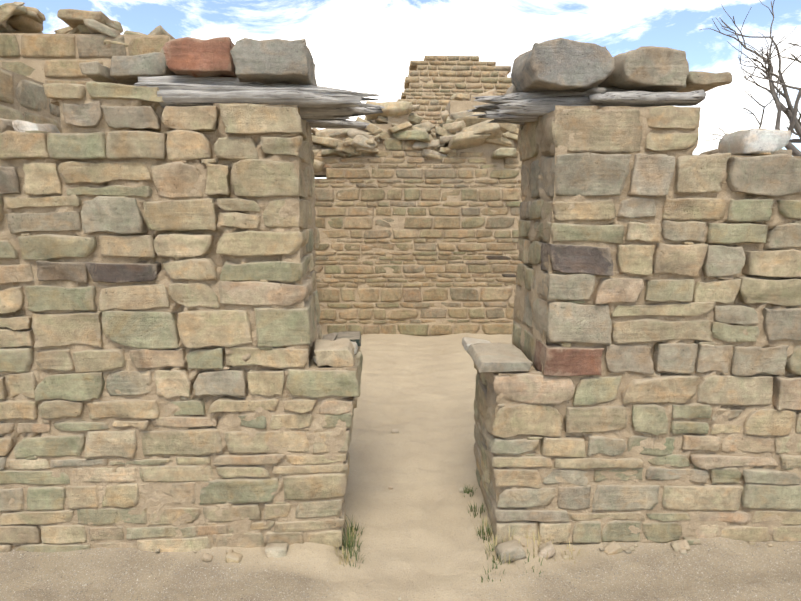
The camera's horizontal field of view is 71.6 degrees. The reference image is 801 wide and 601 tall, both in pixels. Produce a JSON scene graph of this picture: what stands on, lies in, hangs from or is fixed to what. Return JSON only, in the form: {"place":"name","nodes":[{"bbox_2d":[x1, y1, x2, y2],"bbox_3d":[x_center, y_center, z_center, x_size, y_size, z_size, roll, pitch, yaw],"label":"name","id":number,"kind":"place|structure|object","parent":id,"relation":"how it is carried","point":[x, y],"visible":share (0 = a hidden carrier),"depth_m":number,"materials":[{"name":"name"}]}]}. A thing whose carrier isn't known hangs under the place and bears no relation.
{"place":"outdoors","nodes":[
{"label":"outdoors","id":0,"kind":"place"},
{"bbox_2d":[0,33,173,82],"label":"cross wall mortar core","id":1,"kind":"object","parent":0,"point":[38,72],"visible":0.08,"depth_m":4.42,"materials":[{"name":"beige concrete"}]},
{"bbox_2d":[0,67,62,130],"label":"wall mortar","id":2,"kind":"object","parent":1,"relation":"attached to","point":[17,79],"visible":0.02,"depth_m":3.18,"materials":[{"name":"brown concrete"}]},
{"bbox_2d":[0,68,61,132],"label":"wall stones","id":3,"kind":"object","parent":2,"relation":"attached to","point":[30,95],"visible":0.1,"depth_m":3.19,"materials":[{"name":"stone"}]},
{"bbox_2d":[0,34,168,84],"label":"cross wall stones","id":4,"kind":"object","parent":1,"relation":"attached to","point":[52,46],"visible":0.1,"depth_m":4.41,"materials":[{"name":"beige stone"}]},
{"bbox_2d":[0,2,174,54],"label":"loose stones","id":5,"kind":"object","parent":1,"relation":"on","point":[17,17],"visible":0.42,"depth_m":4.47,"materials":[{"name":"stone"}]},
{"bbox_2d":[0,333,800,600],"bbox_3d":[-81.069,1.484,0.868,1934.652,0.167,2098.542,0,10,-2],"label":"sand ground","id":6,"kind":"structure","parent":0,"point":[419,539],"depth_m":2.59,"materials":[{"name":"beige sand"}]},
{"bbox_2d":[339,346,359,516],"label":"mortar","id":7,"kind":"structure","parent":6,"relation":"on","point":[353,409],"depth_m":2.70,"materials":[{"name":"brown concrete"}]},
{"bbox_2d":[14,98,800,373],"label":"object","id":8,"kind":"object","parent":6,"relation":"on","point":[212,138],"visible":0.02,"depth_m":2.46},
{"bbox_2d":[0,81,800,552],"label":"doorway wall stones","id":9,"kind":"object","parent":8,"relation":"attached to","point":[582,169],"visible":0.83,"depth_m":2.50,"materials":[{"name":"stone"}]},
{"bbox_2d":[288,108,317,359],"bbox_3d":[-0.462,-0.307,2.719,0.079,1.138,0.609,0,10,-2],"label":"doorway jamb","id":10,"kind":"object","parent":9,"relation":"on","point":[312,199],"visible":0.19,"depth_m":2.76,"materials":[{"name":"brown stone"}]},
{"bbox_2d":[309,357,355,368],"bbox_3d":[-0.329,0.275,2.811,0.219,0.048,0.589,0,10,-2],"label":"mortar","id":11,"kind":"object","parent":9,"relation":"on","point":[325,366],"visible":0.15,"depth_m":2.55,"materials":[{"name":"beige concrete"}]},
{"bbox_2d":[0,86,800,548],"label":"mortar","id":12,"kind":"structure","parent":9,"relation":"attached to","point":[158,502],"depth_m":2.52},
{"bbox_2d":[497,365,535,375],"bbox_3d":[0.543,0.316,2.862,0.203,0.052,0.590,0,10,-2],"label":"mortar","id":13,"kind":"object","parent":9,"relation":"on","point":[532,369],"visible":0.12,"depth_m":2.64,"materials":[{"name":"beige concrete"}]},
{"bbox_2d":[0,37,791,372],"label":"loose stones","id":14,"kind":"object","parent":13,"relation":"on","point":[564,65],"visible":0.79,"depth_m":2.35,"materials":[{"name":"stone"}]},
{"bbox_2d":[512,110,555,364],"bbox_3d":[0.673,-0.282,2.757,0.075,1.175,0.608,0,10,-2],"label":"doorway jamb","id":15,"kind":"object","parent":9,"relation":"attached to","point":[521,293],"visible":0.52,"depth_m":2.72,"materials":[{"name":"brown stone"}]},
{"bbox_2d":[134,75,705,128],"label":"wooden lintels","id":16,"kind":"structure","parent":8,"relation":"on","point":[326,107],"depth_m":2.38,"materials":[{"name":"grey wood"}]},
{"bbox_2d":[314,138,522,335],"bbox_3d":[0.025,-0.872,7.138,4.714,2.585,0.591,0,10,-2],"label":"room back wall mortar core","id":17,"kind":"object","parent":6,"relation":"on","point":[398,222],"visible":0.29,"depth_m":6.87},
{"bbox_2d":[314,95,517,176],"bbox_3d":[0.085,-2.042,6.964,4.000,0.950,0.550,0,10,-2],"label":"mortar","id":18,"kind":"object","parent":17,"relation":"on","point":[486,149],"visible":0.17,"depth_m":6.70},
{"bbox_2d":[312,88,519,171],"bbox_3d":[0.099,-2.141,6.944,4.119,1.087,1.062,0,10,-2],"label":"wall rubble","id":19,"kind":"object","parent":18,"relation":"on","point":[461,130],"visible":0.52,"depth_m":6.62,"materials":[{"name":"stone"}]},
{"bbox_2d":[313,138,524,335],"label":"room wall stones","id":20,"kind":"object","parent":6,"relation":"on","point":[388,296],"visible":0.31,"depth_m":6.86,"materials":[{"name":"stone"}]},
{"bbox_2d":[90,429,772,599],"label":"ground pebbles","id":21,"kind":"object","parent":6,"relation":"on","point":[511,547],"visible":0.92,"depth_m":2.60,"materials":[{"name":"stone"}]},
{"bbox_2d":[340,484,543,582],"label":"green grass tufts","id":22,"kind":"object","parent":6,"relation":"on","point":[349,547],"visible":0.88,"depth_m":2.73,"materials":[{"name":"green plant"}]},
{"bbox_2d":[331,514,590,564],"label":"dry grass tufts","id":23,"kind":"object","parent":6,"relation":"on","point":[491,534],"depth_m":2.67,"materials":[{"name":"plant"}]},
{"bbox_2d":[475,373,499,508],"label":"mortar","id":24,"kind":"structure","parent":6,"relation":"on","point":[491,397],"depth_m":2.75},
{"bbox_2d":[698,0,800,155],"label":"dead tree","id":25,"kind":"object","parent":6,"relation":"on","point":[790,111],"visible":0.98,"depth_m":9.36,"materials":[{"name":"grey wood"}]},
{"bbox_2d":[0,0,800,178],"label":"sky","id":26,"kind":"structure","parent":0,"point":[364,46],"materials":[{"name":"white"}]},
{"bbox_2d":[397,55,512,131],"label":"stone wall","id":27,"kind":"structure","parent":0,"point":[412,67],"depth_m":13.36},
{"bbox_2d":[398,56,511,131],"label":"ruin wall stones","id":28,"kind":"object","parent":27,"relation":"attached to","point":[460,75],"visible":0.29,"depth_m":13.35,"materials":[{"name":"beige stone"}]}
]}

